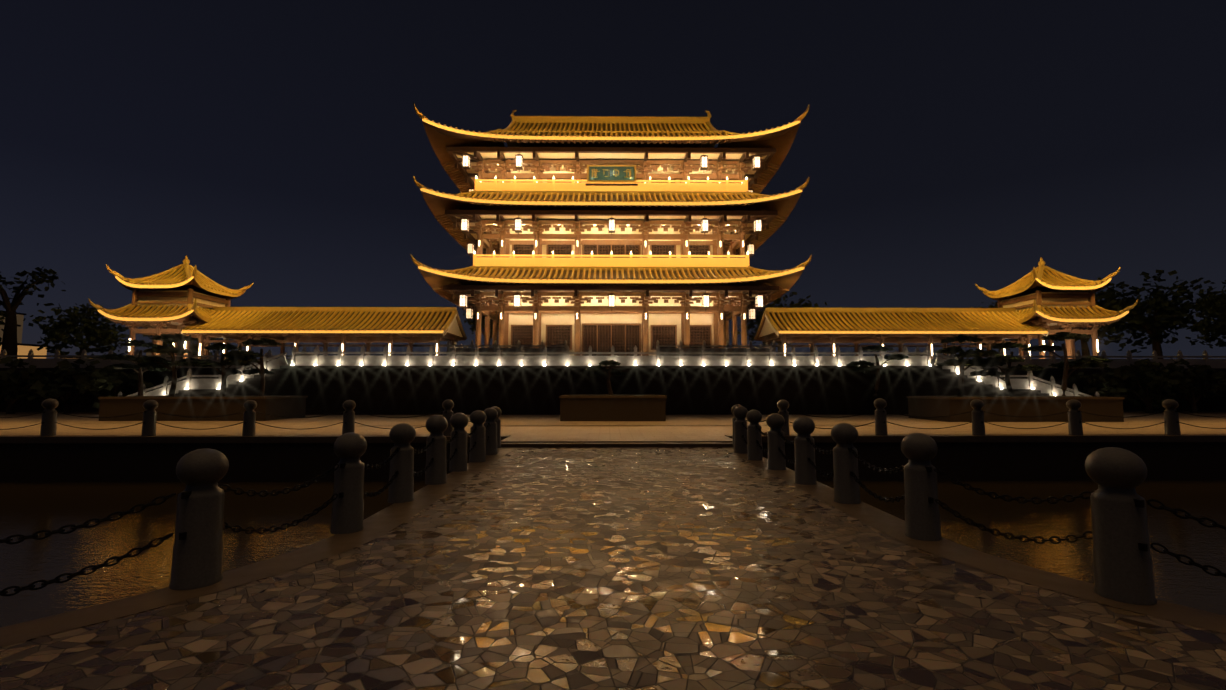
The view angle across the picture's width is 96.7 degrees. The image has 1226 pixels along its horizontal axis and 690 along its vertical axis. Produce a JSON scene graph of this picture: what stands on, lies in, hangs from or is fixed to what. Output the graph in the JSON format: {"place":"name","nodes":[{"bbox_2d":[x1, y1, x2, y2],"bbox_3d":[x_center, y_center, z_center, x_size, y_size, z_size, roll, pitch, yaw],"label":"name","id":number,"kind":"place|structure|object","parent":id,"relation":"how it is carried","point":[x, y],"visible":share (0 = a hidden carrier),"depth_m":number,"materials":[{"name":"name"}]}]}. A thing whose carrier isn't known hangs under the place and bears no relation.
{"place":"outdoors","nodes":[
{"label":"outdoors","id":0,"kind":"place"},
{"bbox_2d":[0,310,196,358],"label":"distant lit buildings","id":1,"kind":"structure","parent":0,"point":[24,349],"depth_m":138.22,"materials":[{"name":"brown"}]},
{"bbox_2d":[0,447,1225,689],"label":"stone causeway","id":2,"kind":"structure","parent":0,"point":[618,569],"depth_m":3.64,"materials":[{"name":"brown stone"}]},
{"bbox_2d":[0,447,1225,646],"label":"curb","id":3,"kind":"structure","parent":2,"relation":"on","point":[385,520],"depth_m":4.58,"materials":[{"name":"stone"}]},
{"bbox_2d":[169,448,228,589],"bbox_3d":[-3.238,1.333,4.276,0.343,1.031,0.337,-3,-5,37],"label":"bollard","id":4,"kind":"object","parent":3,"relation":"on","point":[197,555],"visible":1,"depth_m":4.16,"materials":[{"name":"stone"}]},
{"bbox_2d":[330,432,366,533],"bbox_3d":[-2.816,1.451,5.814,0.335,1.031,0.326,-3,-5,37],"label":"bollard","id":5,"kind":"object","parent":3,"relation":"on","point":[350,448],"visible":0.98,"depth_m":5.70,"materials":[{"name":"stone"}]},
{"bbox_2d":[387,423,415,502],"bbox_3d":[-2.833,1.565,7.313,0.338,1.034,0.337,-3,-5,37],"label":"bollard","id":6,"kind":"object","parent":3,"relation":"on","point":[402,436],"visible":0.98,"depth_m":7.19,"materials":[{"name":"stone"}]},
{"bbox_2d":[425,415,447,484],"bbox_3d":[-2.804,1.649,8.650,0.339,1.073,0.345,-3,-5,37],"label":"bollard","id":7,"kind":"object","parent":3,"relation":"on","point":[436,471],"visible":0.98,"depth_m":8.53,"materials":[{"name":"stone"}]},
{"bbox_2d":[449,413,468,471],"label":"bollard","id":8,"kind":"object","parent":3,"relation":"on","point":[459,424],"visible":0.96,"depth_m":9.83,"materials":[{"name":"stone"}]},
{"bbox_2d":[469,410,486,462],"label":"bollard","id":9,"kind":"object","parent":3,"relation":"on","point":[477,453],"visible":1,"depth_m":11.03,"materials":[{"name":"stone"}]},
{"bbox_2d":[483,408,497,454],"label":"bollard","id":10,"kind":"object","parent":3,"relation":"on","point":[491,430],"visible":0.75,"depth_m":12.21,"materials":[{"name":"stone"}]},
{"bbox_2d":[491,406,501,447],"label":"bollard","id":11,"kind":"object","parent":3,"relation":"on","point":[497,419],"visible":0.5,"depth_m":13.61,"materials":[{"name":"stone"}]},
{"bbox_2d":[731,404,741,446],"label":"bollard","id":12,"kind":"object","parent":3,"relation":"on","point":[732,410],"visible":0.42,"depth_m":13.76,"materials":[{"name":"stone"}]},
{"bbox_2d":[733,406,747,453],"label":"bollard","id":13,"kind":"object","parent":3,"relation":"on","point":[740,430],"visible":0.9,"depth_m":12.47,"materials":[{"name":"stone"}]},
{"bbox_2d":[746,410,762,460],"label":"bollard","id":14,"kind":"object","parent":3,"relation":"on","point":[754,419],"visible":0.98,"depth_m":11.28,"materials":[{"name":"stone"}]},
{"bbox_2d":[766,413,785,469],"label":"bollard","id":15,"kind":"object","parent":3,"relation":"on","point":[775,422],"visible":0.98,"depth_m":9.98,"materials":[{"name":"stone"}]},
{"bbox_2d":[792,416,816,484],"bbox_3d":[3.036,1.660,8.639,0.345,1.049,0.340,3,-6,-38],"label":"bollard","id":16,"kind":"object","parent":3,"relation":"on","point":[804,448],"visible":1,"depth_m":8.51,"materials":[{"name":"stone"}]},
{"bbox_2d":[831,423,860,503],"bbox_3d":[3.092,1.557,7.248,0.345,1.040,0.339,-3,-5,37],"label":"bollard","id":17,"kind":"object","parent":3,"relation":"on","point":[844,436],"visible":0.94,"depth_m":7.13,"materials":[{"name":"stone"}]},
{"bbox_2d":[900,433,941,540],"bbox_3d":[3.139,1.424,5.561,0.331,1.048,0.333,3,-6,-38],"label":"bollard","id":18,"kind":"object","parent":3,"relation":"on","point":[921,505],"visible":1,"depth_m":5.45,"materials":[{"name":"stone"}]},
{"bbox_2d":[1085,447,1156,604],"bbox_3d":[3.702,1.290,3.987,0.339,1.073,0.345,-3,-5,37],"label":"bollard","id":19,"kind":"object","parent":3,"relation":"on","point":[1123,565],"visible":1,"depth_m":3.88,"materials":[{"name":"stone"}]},
{"bbox_2d":[0,423,1225,596],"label":"chains","id":20,"kind":"object","parent":2,"relation":"on","point":[109,517],"visible":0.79,"depth_m":4.51,"materials":[{"name":"grey metal"}]},
{"bbox_2d":[0,480,1225,626],"bbox_3d":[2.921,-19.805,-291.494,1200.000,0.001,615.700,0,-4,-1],"label":"water","id":21,"kind":"structure","parent":0,"point":[28,508],"depth_m":10.03,"materials":[{"name":"beige liquid"}]},
{"bbox_2d":[0,411,1225,481],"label":"promenade","id":22,"kind":"structure","parent":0,"point":[265,453],"depth_m":15.29,"materials":[{"name":"grey stone"}]},
{"bbox_2d":[0,356,57,413],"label":"shrub","id":23,"kind":"object","parent":22,"relation":"on","point":[11,383],"visible":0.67,"depth_m":28.30,"materials":[{"name":"green plant"}]},
{"bbox_2d":[40,398,58,435],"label":"bollard","id":24,"kind":"object","parent":22,"relation":"on","point":[49,420],"visible":0.88,"depth_m":15.26,"materials":[{"name":"stone"}]},
{"bbox_2d":[22,359,99,413],"bbox_3d":[-28.857,2.070,28.878,3.151,3.106,3.532,0,-4,-1],"label":"shrub","id":25,"kind":"object","parent":22,"relation":"on","point":[46,387],"visible":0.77,"depth_m":28.39,"materials":[{"name":"green plant"}]},
{"bbox_2d":[73,366,153,408],"bbox_3d":[-26.303,2.306,28.493,3.349,2.573,3.440,0,-4,-1],"label":"shrub","id":26,"kind":"object","parent":22,"relation":"on","point":[96,382],"visible":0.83,"depth_m":28.17,"materials":[{"name":"green plant"}]},
{"bbox_2d":[141,400,157,435],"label":"bollard","id":27,"kind":"object","parent":22,"relation":"on","point":[149,419],"visible":0.98,"depth_m":15.28,"materials":[{"name":"stone"}]},
{"bbox_2d":[98,395,307,420],"bbox_3d":[-17.769,2.744,23.969,6.900,1.000,3.100,0,-4,-1],"label":"planter","id":28,"kind":"object","parent":22,"relation":"on","point":[213,406],"visible":1,"depth_m":22.48,"materials":[{"name":"brown stone"}]},
{"bbox_2d":[94,340,170,395],"bbox_3d":[-22.799,1.109,26.208,1.766,2.757,3.225,-2,-5,19],"label":"pine","id":29,"kind":"object","parent":28,"relation":"in","point":[121,356],"visible":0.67,"depth_m":25.96,"materials":[{"name":"green plant"}]},
{"bbox_2d":[129,333,200,395],"bbox_3d":[-19.369,0.867,23.645,3.269,2.833,2.316,0,-4,-1],"label":"pine","id":30,"kind":"object","parent":28,"relation":"on","point":[158,361],"visible":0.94,"depth_m":23.73,"materials":[{"name":"green plant"}]},
{"bbox_2d":[184,342,250,395],"bbox_3d":[-17.592,1.105,24.126,2.364,2.440,2.574,4,-6,-43],"label":"pine","id":31,"kind":"object","parent":28,"relation":"on","point":[223,372],"visible":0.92,"depth_m":24.09,"materials":[{"name":"green plant"}]},
{"bbox_2d":[223,337,281,395],"bbox_3d":[-15.689,0.986,23.921,2.030,2.643,2.882,0,-4,-1],"label":"pine","id":32,"kind":"object","parent":28,"relation":"on","point":[245,356],"visible":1,"depth_m":23.69,"materials":[{"name":"green plant"}]},
{"bbox_2d":[118,352,287,395],"bbox_3d":[-20.667,2.154,29.009,8.499,3.348,3.385,0,-4,-1],"label":"stair","id":33,"kind":"object","parent":22,"relation":"on","point":[249,385],"visible":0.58,"depth_m":27.45,"materials":[{"name":"stone"}]},
{"bbox_2d":[242,400,256,435],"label":"bollard","id":34,"kind":"object","parent":22,"relation":"on","point":[249,419],"visible":0.98,"depth_m":15.30,"materials":[{"name":"stone"}]},
{"bbox_2d":[342,400,355,433],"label":"bollard","id":35,"kind":"object","parent":22,"relation":"on","point":[349,406],"visible":0.94,"depth_m":15.34,"materials":[{"name":"stone"}]},
{"bbox_2d":[442,399,453,435],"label":"bollard","id":36,"kind":"object","parent":22,"relation":"on","point":[448,405],"visible":0.79,"depth_m":15.36,"materials":[{"name":"stone"}]},
{"bbox_2d":[0,366,1225,414],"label":"terrace","id":37,"kind":"structure","parent":22,"relation":"on","point":[540,390],"depth_m":27.61,"materials":[{"name":"stone"}]},
{"bbox_2d":[0,310,25,357],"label":"tree","id":38,"kind":"object","parent":37,"relation":"on","point":[3,313],"visible":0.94,"depth_m":45.69,"materials":[{"name":"green plant"}]},
{"bbox_2d":[0,267,65,357],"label":"tall tree","id":39,"kind":"object","parent":37,"relation":"on","point":[9,343],"visible":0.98,"depth_m":49.60,"materials":[{"name":"green plant"}]},
{"bbox_2d":[28,303,128,357],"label":"tree","id":40,"kind":"object","parent":37,"relation":"on","point":[100,335],"visible":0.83,"depth_m":46.94,"materials":[{"name":"green plant"}]},
{"bbox_2d":[88,255,252,358],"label":"pavilion","id":41,"kind":"structure","parent":37,"relation":"on","point":[174,300],"depth_m":38.99,"materials":[{"name":"tile"}]},
{"bbox_2d":[143,327,229,358],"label":"tree","id":42,"kind":"object","parent":37,"relation":"on","point":[193,347],"visible":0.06,"depth_m":51.63,"materials":[{"name":"green plant"}]},
{"bbox_2d":[180,307,466,358],"bbox_3d":[-20.881,-0.393,40.819,18.320,4.920,6.102,0,-4,-1],"label":"corridor","id":43,"kind":"object","parent":37,"relation":"on","point":[343,326],"visible":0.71,"depth_m":39.50,"materials":[{"name":"tile"}]},
{"bbox_2d":[463,312,498,339],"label":"tree","id":44,"kind":"object","parent":37,"relation":"on","point":[473,324],"visible":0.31,"depth_m":61.82,"materials":[{"name":"green plant"}]},
{"bbox_2d":[443,285,778,355],"bbox_3d":[-0.171,-0.921,45.105,22.684,4.790,18.022,0,-4,-1],"label":"ground storey","id":45,"kind":"object","parent":37,"relation":"on","point":[578,321],"visible":0.9,"depth_m":39.88,"materials":[{"name":"brown wood"}]},
{"bbox_2d":[411,254,811,316],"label":"pavilion roof","id":46,"kind":"structure","parent":45,"relation":"on","point":[436,280],"depth_m":37.00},
{"bbox_2d":[445,210,777,291],"bbox_3d":[-0.171,-6.454,45.530,22.684,3.990,18.022,0,-4,-1],"label":"middle storey","id":47,"kind":"object","parent":45,"relation":"on","point":[704,241],"visible":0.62,"depth_m":38.58,"materials":[{"name":"brown wood"}]},
{"bbox_2d":[446,147,775,220],"bbox_3d":[-0.171,-11.340,45.906,22.684,2.990,18.022,0,-4,-1],"label":"pagoda upper storey","id":48,"kind":"object","parent":47,"relation":"on","point":[519,173],"visible":0.52,"depth_m":38.72,"materials":[{"name":"brown wood"}]},
{"bbox_2d":[413,102,808,193],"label":"pavilion roof","id":49,"kind":"structure","parent":48,"relation":"on","point":[605,131],"depth_m":40.16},
{"bbox_2d":[585,165,637,185],"bbox_3d":[-0.100,-12.031,38.649,3.700,1.495,0.160,0,-4,-1],"label":"name plaque","id":50,"kind":"object","parent":48,"relation":"attached to","point":[600,175],"visible":0.98,"depth_m":38.59,"materials":[{"name":"green wood"}]},
{"bbox_2d":[413,176,809,257],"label":"pavilion roof","id":51,"kind":"structure","parent":47,"relation":"on","point":[438,203],"depth_m":37.65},
{"bbox_2d":[447,340,775,355],"bbox_3d":[-0.161,1.309,43.911,21.398,2.000,20.399,0,-4,-1],"label":"balustrade","id":52,"kind":"object","parent":37,"relation":"on","point":[542,345],"visible":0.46,"depth_m":35.43,"materials":[{"name":"stone"}]},
{"bbox_2d":[0,345,1225,367],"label":"terrace balustrade","id":53,"kind":"object","parent":37,"relation":"on","point":[304,357],"visible":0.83,"depth_m":28.02,"materials":[{"name":"stone"}]},
{"bbox_2d":[731,292,826,355],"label":"tree","id":54,"kind":"object","parent":37,"relation":"on","point":[773,305],"visible":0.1,"depth_m":65.98,"materials":[{"name":"green plant"}]},
{"bbox_2d":[846,345,908,396],"bbox_3d":[12.895,1.275,26.911,2.570,2.555,2.586,0,-4,-1],"label":"pine","id":55,"kind":"object","parent":37,"relation":"on","point":[878,371],"visible":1,"depth_m":26.66,"materials":[{"name":"green plant"}]},
{"bbox_2d":[754,308,1048,358],"bbox_3d":[21.067,-0.362,41.227,19.220,4.920,6.102,0,-4,-1],"label":"corridor","id":56,"kind":"object","parent":37,"relation":"on","point":[900,327],"visible":0.88,"depth_m":39.95,"materials":[{"name":"tile"}]},
{"bbox_2d":[951,302,1017,355],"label":"tree","id":57,"kind":"object","parent":37,"relation":"on","point":[992,306],"visible":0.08,"depth_m":58.34,"materials":[{"name":"green plant"}]},
{"bbox_2d":[975,257,1137,358],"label":"pavilion","id":58,"kind":"structure","parent":37,"relation":"on","point":[1052,301],"depth_m":39.63,"materials":[{"name":"tile"}]},
{"bbox_2d":[1045,277,1150,355],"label":"tree","id":59,"kind":"object","parent":37,"relation":"on","point":[1112,328],"visible":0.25,"depth_m":51.43,"materials":[{"name":"green plant"}]},
{"bbox_2d":[1095,270,1225,358],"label":"tree","id":60,"kind":"object","parent":37,"relation":"on","point":[1154,326],"visible":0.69,"depth_m":52.07,"materials":[{"name":"green plant"}]},
{"bbox_2d":[1185,280,1225,348],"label":"tree","id":61,"kind":"object","parent":37,"relation":"on","point":[1216,305],"visible":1,"depth_m":43.73,"materials":[{"name":"green plant"}]},
{"bbox_2d":[0,411,1225,433],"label":"chains","id":62,"kind":"object","parent":22,"relation":"on","point":[485,421],"visible":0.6,"depth_m":15.46,"materials":[{"name":"grey metal"}]},
{"bbox_2d":[559,394,666,420],"bbox_3d":[-0.016,2.701,23.745,4.400,1.050,3.100,0,-4,-1],"label":"planter","id":63,"kind":"object","parent":22,"relation":"on","point":[614,407],"visible":0.95,"depth_m":22.25,"materials":[{"name":"brown stone"}]},
{"bbox_2d":[585,360,626,394],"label":"pine","id":64,"kind":"object","parent":63,"relation":"on","point":[599,370],"visible":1,"depth_m":23.82,"materials":[{"name":"green plant"}]},
{"bbox_2d":[777,400,789,435],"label":"bollard","id":65,"kind":"object","parent":22,"relation":"on","point":[783,406],"visible":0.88,"depth_m":15.44,"materials":[{"name":"stone"}]},
{"bbox_2d":[874,398,887,435],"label":"bollard","id":66,"kind":"object","parent":22,"relation":"on","point":[880,404],"visible":0.98,"depth_m":15.47,"materials":[{"name":"stone"}]},
{"bbox_2d":[970,399,984,435],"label":"bollard","id":67,"kind":"object","parent":22,"relation":"on","point":[977,412],"visible":0.96,"depth_m":15.51,"materials":[{"name":"stone"}]},
{"bbox_2d":[906,396,1124,421],"bbox_3d":[16.939,2.693,23.310,7.100,1.000,3.100,0,-4,-1],"label":"planter","id":68,"kind":"object","parent":22,"relation":"on","point":[1019,407],"visible":1,"depth_m":21.82,"materials":[{"name":"brown stone"}]},
{"bbox_2d":[934,334,1000,395],"bbox_3d":[15.067,0.868,22.926,2.823,2.748,2.400,0,-4,-1],"label":"pine","id":69,"kind":"object","parent":68,"relation":"on","point":[962,362],"visible":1,"depth_m":22.90,"materials":[{"name":"green plant"}]},
{"bbox_2d":[969,342,1044,395],"bbox_3d":[16.892,1.076,23.456,2.278,2.414,2.699,0,-4,-1],"label":"pine","id":70,"kind":"object","parent":68,"relation":"on","point":[1003,360],"visible":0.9,"depth_m":23.31,"materials":[{"name":"green plant"}]},
{"bbox_2d":[1021,331,1112,395],"bbox_3d":[19.711,0.869,23.559,2.907,2.845,2.694,0,-4,-1],"label":"pine","id":71,"kind":"object","parent":68,"relation":"on","point":[1089,360],"visible":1,"depth_m":23.33,"materials":[{"name":"green plant"}]},
{"bbox_2d":[934,353,1099,396],"bbox_3d":[20.630,2.185,29.411,8.499,3.348,3.385,0,-4,-1],"label":"stair","id":72,"kind":"object","parent":22,"relation":"on","point":[946,378],"visible":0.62,"depth_m":27.83,"materials":[{"name":"stone"}]},
{"bbox_2d":[1066,399,1082,434],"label":"bollard","id":73,"kind":"object","parent":22,"relation":"on","point":[1075,426],"visible":0.94,"depth_m":15.55,"materials":[{"name":"stone"}]},
{"bbox_2d":[1055,367,1129,396],"bbox_3d":[25.851,2.395,29.205,3.339,2.503,2.683,2,-5,-27],"label":"shrub","id":74,"kind":"object","parent":22,"relation":"on","point":[1085,383],"visible":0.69,"depth_m":28.68,"materials":[{"name":"green plant"}]},
{"bbox_2d":[1108,358,1199,412],"bbox_3d":[28.909,2.200,29.675,3.148,2.966,3.764,0,-4,-1],"label":"shrub","id":75,"kind":"object","parent":22,"relation":"on","point":[1152,377],"visible":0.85,"depth_m":28.92,"materials":[{"name":"green plant"}]},
{"bbox_2d":[1162,399,1180,434],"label":"bollard","id":76,"kind":"object","parent":22,"relation":"on","point":[1171,423],"visible":1,"depth_m":15.58,"materials":[{"name":"stone"}]},
{"bbox_2d":[0,0,1225,358],"label":"sky","id":77,"kind":"structure","parent":0,"point":[945,148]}
]}

